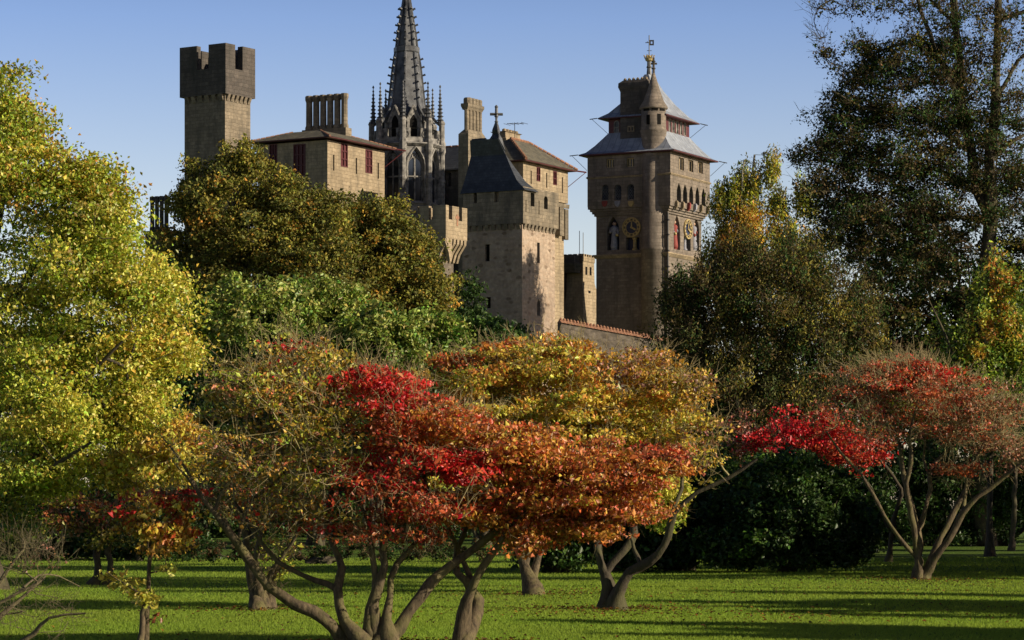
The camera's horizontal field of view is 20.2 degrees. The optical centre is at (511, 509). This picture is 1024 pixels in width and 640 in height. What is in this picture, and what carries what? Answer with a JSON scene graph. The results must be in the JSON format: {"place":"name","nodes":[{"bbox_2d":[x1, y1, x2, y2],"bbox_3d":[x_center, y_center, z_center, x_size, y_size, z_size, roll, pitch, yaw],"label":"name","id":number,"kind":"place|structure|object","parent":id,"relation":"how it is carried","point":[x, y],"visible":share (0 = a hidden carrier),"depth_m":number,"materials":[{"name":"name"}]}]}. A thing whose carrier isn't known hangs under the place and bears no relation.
{"place":"outdoors","nodes":[
{"label":"outdoors","id":0,"kind":"place"},
{"bbox_2d":[0,510,1023,639],"bbox_3d":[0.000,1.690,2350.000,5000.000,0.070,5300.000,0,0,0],"label":"lawn","id":1,"kind":"structure","parent":0,"point":[901,551],"depth_m":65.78,"materials":[{"name":"green plant"}]},
{"bbox_2d":[0,321,65,512],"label":"laurel bush","id":2,"kind":"object","parent":1,"relation":"on","point":[14,452],"visible":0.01,"depth_m":169.09,"materials":[{"name":"green plant"}]},
{"bbox_2d":[0,514,94,639],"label":"bare shrub","id":3,"kind":"object","parent":1,"relation":"on","point":[8,608],"visible":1,"depth_m":27.01,"materials":[{"name":"brown plant"}]},
{"bbox_2d":[0,468,114,559],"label":"laurel bush","id":4,"kind":"object","parent":1,"relation":"on","point":[71,551],"visible":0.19,"depth_m":94.98,"materials":[{"name":"green plant"}]},
{"bbox_2d":[4,315,167,512],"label":"laurel bush","id":5,"kind":"object","parent":1,"relation":"on","point":[89,390],"depth_m":170.57,"materials":[{"name":"green plant"}]},
{"bbox_2d":[0,58,221,589],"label":"maple tree","id":6,"kind":"object","parent":1,"relation":"on","point":[93,236],"visible":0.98,"depth_m":59.16,"materials":[{"name":"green plant"}]},
{"bbox_2d":[34,405,227,584],"bbox_3d":[-8.224,-0.056,60.933,3.286,4.270,9.254,0,0,-17],"label":"golden maple","id":7,"kind":"object","parent":1,"relation":"on","point":[132,461],"visible":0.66,"depth_m":58.29,"materials":[{"name":"yellow plant"}]},
{"bbox_2d":[50,473,222,561],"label":"laurel bush","id":8,"kind":"object","parent":1,"relation":"on","point":[127,555],"visible":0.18,"depth_m":93.55,"materials":[{"name":"green plant"}]},
{"bbox_2d":[74,482,211,639],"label":"maple sapling","id":9,"kind":"object","parent":1,"relation":"on","point":[165,536],"visible":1,"depth_m":35.26,"materials":[{"name":"orange plant"}]},
{"bbox_2d":[145,196,170,520],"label":"chimney stack","id":10,"kind":"object","parent":1,"relation":"on","point":[164,219],"visible":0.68,"depth_m":256.33,"materials":[{"name":"beige stone"}]},
{"bbox_2d":[108,255,240,535],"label":"laurel bush","id":11,"kind":"object","parent":1,"relation":"on","point":[182,382],"visible":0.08,"depth_m":169.76,"materials":[{"name":"green plant"}]},
{"bbox_2d":[180,43,254,525],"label":"battlemented tower","id":12,"kind":"structure","parent":1,"relation":"on","point":[217,87],"depth_m":251.31,"materials":[{"name":"beige stone"}]},
{"bbox_2d":[161,381,297,537],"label":"laurel bush","id":13,"kind":"object","parent":1,"relation":"on","point":[216,532],"visible":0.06,"depth_m":169.50,"materials":[{"name":"green plant"}]},
{"bbox_2d":[177,269,343,542],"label":"rhododendron","id":14,"kind":"object","parent":1,"relation":"on","point":[232,305],"visible":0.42,"depth_m":130.66,"materials":[{"name":"green plant"}]},
{"bbox_2d":[184,433,344,610],"bbox_3d":[-4.174,0.348,47.922,2.855,3.524,2.743,0,0,0],"label":"japanese maple","id":15,"kind":"object","parent":1,"relation":"on","point":[260,596],"visible":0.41,"depth_m":47.73,"materials":[{"name":"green plant"}]},
{"bbox_2d":[143,132,387,534],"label":"horse chestnut","id":16,"kind":"object","parent":1,"relation":"on","point":[259,229],"visible":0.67,"depth_m":188.04,"materials":[{"name":"green plant"}]},
{"bbox_2d":[243,270,377,545],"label":"rhododendron","id":17,"kind":"object","parent":1,"relation":"on","point":[329,298],"visible":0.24,"depth_m":133.76,"materials":[{"name":"green plant"}]},
{"bbox_2d":[249,129,405,524],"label":"guest tower","id":18,"kind":"structure","parent":1,"relation":"on","point":[335,161],"depth_m":248.29,"materials":[{"name":"stone"}]},
{"bbox_2d":[269,144,276,175],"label":"shuttered window","id":19,"kind":"structure","parent":18,"relation":"in","point":[272,147],"depth_m":248.84,"materials":[{"name":"red paint"}]},
{"bbox_2d":[293,144,305,175],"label":"shuttered window","id":20,"kind":"structure","parent":18,"relation":"in","point":[299,150],"depth_m":247.51,"materials":[{"name":"red paint"}]},
{"bbox_2d":[302,93,351,135],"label":"chimney stack","id":21,"kind":"object","parent":18,"relation":"on","point":[332,116],"visible":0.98,"depth_m":254.49,"materials":[{"name":"beige stone"}]},
{"bbox_2d":[341,143,347,166],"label":"shuttered window","id":22,"kind":"structure","parent":18,"relation":"in","point":[344,147],"depth_m":248.29,"materials":[{"name":"red paint"}]},
{"bbox_2d":[365,149,371,173],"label":"shuttered window","id":23,"kind":"structure","parent":18,"relation":"in","point":[368,153],"depth_m":251.65,"materials":[{"name":"red paint"}]},
{"bbox_2d":[124,303,533,639],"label":"japanese maple","id":24,"kind":"object","parent":1,"relation":"on","point":[428,429],"visible":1,"depth_m":35.14,"materials":[{"name":"red plant"}]},
{"bbox_2d":[257,391,403,537],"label":"laurel bush","id":25,"kind":"object","parent":1,"relation":"on","point":[334,510],"visible":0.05,"depth_m":169.70,"materials":[{"name":"green plant"}]},
{"bbox_2d":[180,536,488,564],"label":"hedge","id":26,"kind":"object","parent":1,"relation":"on","point":[209,555],"visible":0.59,"depth_m":87.12,"materials":[{"name":"green plant"}]},
{"bbox_2d":[310,299,435,546],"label":"rhododendron","id":27,"kind":"object","parent":1,"relation":"on","point":[403,333],"visible":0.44,"depth_m":128.77,"materials":[{"name":"green plant"}]},
{"bbox_2d":[316,186,468,369],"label":"horse chestnut","id":28,"kind":"object","parent":1,"relation":"on","point":[403,252],"visible":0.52,"depth_m":193.97,"materials":[{"name":"green plant"}]},
{"bbox_2d":[368,0,445,308],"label":"spire tower","id":29,"kind":"structure","parent":1,"relation":"on","point":[406,120],"depth_m":261.21,"materials":[{"name":"dark grey weathered stone"},{"name":"dark glass"}]},
{"bbox_2d":[386,150,398,200],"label":"traceried window","id":30,"kind":"structure","parent":29,"relation":"in","point":[392,170],"depth_m":260.72,"materials":[{"name":"black glass"}]},
{"bbox_2d":[408,149,422,201],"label":"traceried window","id":31,"kind":"structure","parent":29,"relation":"in","point":[415,165],"depth_m":260.65,"materials":[{"name":"grey glass"}]},
{"bbox_2d":[432,154,435,202],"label":"traceried window","id":32,"kind":"structure","parent":29,"relation":"in","point":[433,158],"depth_m":262.38,"materials":[{"name":"black glass"}]},
{"bbox_2d":[375,450,478,537],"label":"laurel bush","id":33,"kind":"object","parent":1,"relation":"on","point":[459,531],"visible":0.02,"depth_m":170.54,"materials":[{"name":"green plant"}]},
{"bbox_2d":[377,300,480,545],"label":"rhododendron","id":34,"kind":"object","parent":1,"relation":"on","point":[445,328],"visible":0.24,"depth_m":132.38,"materials":[{"name":"green plant"}]},
{"bbox_2d":[418,205,466,490],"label":"bastion","id":35,"kind":"object","parent":1,"relation":"on","point":[447,222],"visible":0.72,"depth_m":223.95,"materials":[{"name":"stone"}]},
{"bbox_2d":[445,145,457,316],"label":"link building","id":36,"kind":"structure","parent":1,"relation":"on","point":[451,176],"depth_m":263.76,"materials":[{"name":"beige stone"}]},
{"bbox_2d":[448,172,450,186],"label":"window","id":37,"kind":"structure","parent":36,"relation":"in","point":[449,174],"depth_m":263.98,"materials":[{"name":"black glass"}]},
{"bbox_2d":[458,97,484,313],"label":"chimney stack","id":38,"kind":"object","parent":1,"relation":"on","point":[473,108],"visible":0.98,"depth_m":236.92,"materials":[{"name":"beige stone"}]},
{"bbox_2d":[433,308,545,544],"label":"rhododendron","id":39,"kind":"object","parent":1,"relation":"on","point":[486,321],"visible":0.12,"depth_m":134.64,"materials":[{"name":"green plant"}]},
{"bbox_2d":[454,266,533,334],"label":"holm oak","id":40,"kind":"object","parent":1,"relation":"on","point":[475,289],"visible":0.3,"depth_m":204.73,"materials":[{"name":"green plant"}]},
{"bbox_2d":[460,105,558,422],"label":"central tower","id":41,"kind":"structure","parent":1,"relation":"on","point":[512,225],"depth_m":231.56,"materials":[{"name":"stone"}]},
{"bbox_2d":[9,572,1023,639],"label":"fallen leaves","id":42,"kind":"object","parent":1,"relation":"on","point":[644,607],"visible":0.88,"depth_m":47.75,"materials":[{"name":"plant"}]},
{"bbox_2d":[503,122,586,384],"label":"gabled range","id":43,"kind":"structure","parent":1,"relation":"on","point":[536,166],"depth_m":245.43,"materials":[{"name":"stone"}]},
{"bbox_2d":[491,128,521,140],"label":"chimney stack","id":44,"kind":"object","parent":43,"relation":"on","point":[505,134],"visible":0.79,"depth_m":246.41,"materials":[{"name":"stone"}]},
{"bbox_2d":[537,167,539,181],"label":"shuttered window","id":45,"kind":"structure","parent":43,"relation":"in","point":[538,168],"depth_m":242.42,"materials":[{"name":"red paint"}]},
{"bbox_2d":[553,171,556,184],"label":"shuttered window","id":46,"kind":"structure","parent":43,"relation":"in","point":[554,172],"depth_m":245.13,"materials":[{"name":"red paint"}]},
{"bbox_2d":[486,492,628,572],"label":"laurel bush","id":47,"kind":"object","parent":1,"relation":"on","point":[574,557],"visible":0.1,"depth_m":76.07,"materials":[{"name":"green plant"}]},
{"bbox_2d":[419,472,697,594],"bbox_3d":[0.942,0.487,57.774,5.610,3.570,2.736,0,0,0],"label":"japanese maple","id":48,"kind":"object","parent":1,"relation":"on","point":[532,584],"visible":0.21,"depth_m":57.40,"materials":[{"name":"yellow plant"}]},
{"bbox_2d":[430,416,706,639],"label":"japanese maple","id":49,"kind":"object","parent":1,"relation":"on","point":[576,494],"visible":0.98,"depth_m":35.37,"materials":[{"name":"orange plant"}]},
{"bbox_2d":[397,315,757,609],"bbox_3d":[1.056,-0.610,47.995,5.954,5.427,5.366,0,0,0],"label":"japanese maple","id":50,"kind":"object","parent":1,"relation":"on","point":[580,397],"visible":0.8,"depth_m":47.25,"materials":[{"name":"yellow plant"}]},
{"bbox_2d":[564,231,595,324],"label":"battered tower","id":51,"kind":"structure","parent":1,"relation":"on","point":[579,293],"depth_m":262.26,"materials":[{"name":"stone"}]},
{"bbox_2d":[557,318,670,449],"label":"curtain wall","id":52,"kind":"structure","parent":1,"relation":"on","point":[597,332],"depth_m":225.48,"materials":[{"name":"stone"}]},
{"bbox_2d":[570,35,726,337],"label":"clock tower","id":53,"kind":"structure","parent":1,"relation":"on","point":[649,160],"depth_m":252.47,"materials":[{"name":"brown stone"}]},
{"bbox_2d":[602,185,608,199],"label":"lattice window","id":54,"kind":"structure","parent":53,"relation":"in","point":[605,190],"depth_m":253.07,"materials":[{"name":"grey glass"}]},
{"bbox_2d":[607,159,613,167],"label":"window","id":55,"kind":"structure","parent":53,"relation":"in","point":[610,162],"depth_m":252.88,"materials":[{"name":"grey glass"}]},
{"bbox_2d":[614,121,618,132],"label":"belvedere window","id":56,"kind":"structure","parent":53,"relation":"in","point":[616,124],"depth_m":253.93,"materials":[{"name":"grey glass"}]},
{"bbox_2d":[615,185,620,199],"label":"lattice window","id":57,"kind":"structure","parent":53,"relation":"in","point":[618,188],"depth_m":252.51,"materials":[{"name":"grey glass"}]},
{"bbox_2d":[627,158,633,166],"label":"window","id":58,"kind":"structure","parent":53,"relation":"in","point":[630,161],"depth_m":251.96,"materials":[{"name":"grey glass"}]},
{"bbox_2d":[628,184,633,199],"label":"lattice window","id":59,"kind":"structure","parent":53,"relation":"in","point":[631,187],"depth_m":251.96,"materials":[{"name":"grey glass"}]},
{"bbox_2d":[672,119,674,132],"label":"belvedere window","id":60,"kind":"structure","parent":53,"relation":"in","point":[673,121],"depth_m":254.24,"materials":[{"name":"white glass"}]},
{"bbox_2d":[676,121,678,133],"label":"belvedere window","id":61,"kind":"structure","parent":53,"relation":"in","point":[677,123],"depth_m":254.99,"materials":[{"name":"white glass"}]},
{"bbox_2d":[679,158,681,169],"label":"window","id":62,"kind":"structure","parent":53,"relation":"in","point":[680,159],"depth_m":252.63,"materials":[{"name":"glass"}]},
{"bbox_2d":[683,123,685,135],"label":"belvedere window","id":63,"kind":"structure","parent":53,"relation":"in","point":[684,125],"depth_m":256.42,"materials":[{"name":"white glass"}]},
{"bbox_2d":[688,160,691,171],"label":"window","id":64,"kind":"structure","parent":53,"relation":"in","point":[689,161],"depth_m":254.43,"materials":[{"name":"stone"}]},
{"bbox_2d":[698,162,700,172],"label":"window","id":65,"kind":"structure","parent":53,"relation":"in","point":[699,164],"depth_m":256.36,"materials":[{"name":"glass"}]},
{"bbox_2d":[605,474,696,571],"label":"laurel bush","id":66,"kind":"object","parent":1,"relation":"on","point":[646,549],"visible":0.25,"depth_m":77.09,"materials":[{"name":"green plant"}]},
{"bbox_2d":[621,335,743,476],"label":"laurel bush","id":67,"kind":"object","parent":1,"relation":"on","point":[725,456],"visible":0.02,"depth_m":170.22,"materials":[{"name":"green plant"}]},
{"bbox_2d":[636,439,740,570],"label":"evergreen shrub","id":68,"kind":"object","parent":1,"relation":"on","point":[692,564],"visible":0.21,"depth_m":78.23,"materials":[{"name":"green plant"}]},
{"bbox_2d":[693,143,820,377],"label":"silver birch","id":69,"kind":"object","parent":1,"relation":"on","point":[740,198],"visible":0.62,"depth_m":224.43,"materials":[{"name":"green plant"}]},
{"bbox_2d":[633,216,900,491],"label":"field maple","id":70,"kind":"object","parent":1,"relation":"on","point":[799,325],"visible":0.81,"depth_m":116.64,"materials":[{"name":"green plant"}]},
{"bbox_2d":[722,361,844,529],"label":"laurel bush","id":71,"kind":"object","parent":1,"relation":"on","point":[751,420],"visible":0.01,"depth_m":170.80,"materials":[{"name":"green plant"}]},
{"bbox_2d":[682,442,889,572],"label":"evergreen shrub","id":72,"kind":"object","parent":1,"relation":"on","point":[765,505],"visible":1,"depth_m":75.06,"materials":[{"name":"green plant"}]},
{"bbox_2d":[700,392,907,561],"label":"japanese maple","id":73,"kind":"object","parent":1,"relation":"on","point":[850,451],"visible":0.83,"depth_m":88.50,"materials":[{"name":"red plant"}]},
{"bbox_2d":[815,317,950,526],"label":"laurel bush","id":74,"kind":"object","parent":1,"relation":"on","point":[914,453],"visible":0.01,"depth_m":170.07,"materials":[{"name":"green plant"}]},
{"bbox_2d":[765,0,1023,545],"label":"tall alder","id":75,"kind":"object","parent":1,"relation":"on","point":[917,216],"visible":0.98,"depth_m":131.22,"materials":[{"name":"green plant"}]},
{"bbox_2d":[854,449,960,545],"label":"thicket","id":76,"kind":"object","parent":1,"relation":"on","point":[883,490],"visible":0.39,"depth_m":132.24,"materials":[{"name":"green plant"}]},
{"bbox_2d":[803,338,1023,579],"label":"japanese maple","id":77,"kind":"object","parent":1,"relation":"on","point":[909,380],"visible":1,"depth_m":67.68,"materials":[{"name":"red plant"}]},
{"bbox_2d":[824,222,1023,541],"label":"dark oak","id":78,"kind":"object","parent":1,"relation":"on","point":[902,310],"visible":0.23,"depth_m":144.70,"materials":[{"name":"green plant"}]},
{"bbox_2d":[894,357,1023,531],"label":"laurel bush","id":79,"kind":"object","parent":1,"relation":"on","point":[1019,528],"depth_m":170.21,"materials":[{"name":"green plant"}]},
{"bbox_2d":[895,436,1023,546],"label":"thicket","id":80,"kind":"object","parent":1,"relation":"on","point":[965,533],"visible":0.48,"depth_m":132.21,"materials":[{"name":"green plant"}]},
{"bbox_2d":[906,234,1023,555],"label":"upright hornbeam","id":81,"kind":"object","parent":1,"relation":"on","point":[1003,333],"visible":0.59,"depth_m":101.63,"materials":[{"name":"green plant"}]},
{"bbox_2d":[965,454,1023,545],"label":"thicket","id":82,"kind":"object","parent":1,"relation":"on","point":[1020,503],"visible":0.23,"depth_m":132.27,"materials":[{"name":"green plant"}]},
{"bbox_2d":[995,389,1023,550],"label":"young lime","id":83,"kind":"object","parent":1,"relation":"on","point":[1012,546],"visible":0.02,"depth_m":115.65,"materials":[{"name":"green plant"}]},
{"bbox_2d":[0,0,1023,508],"label":"sky","id":84,"kind":"structure","parent":0,"point":[738,69],"materials":[{"name":"blue"}]}
]}

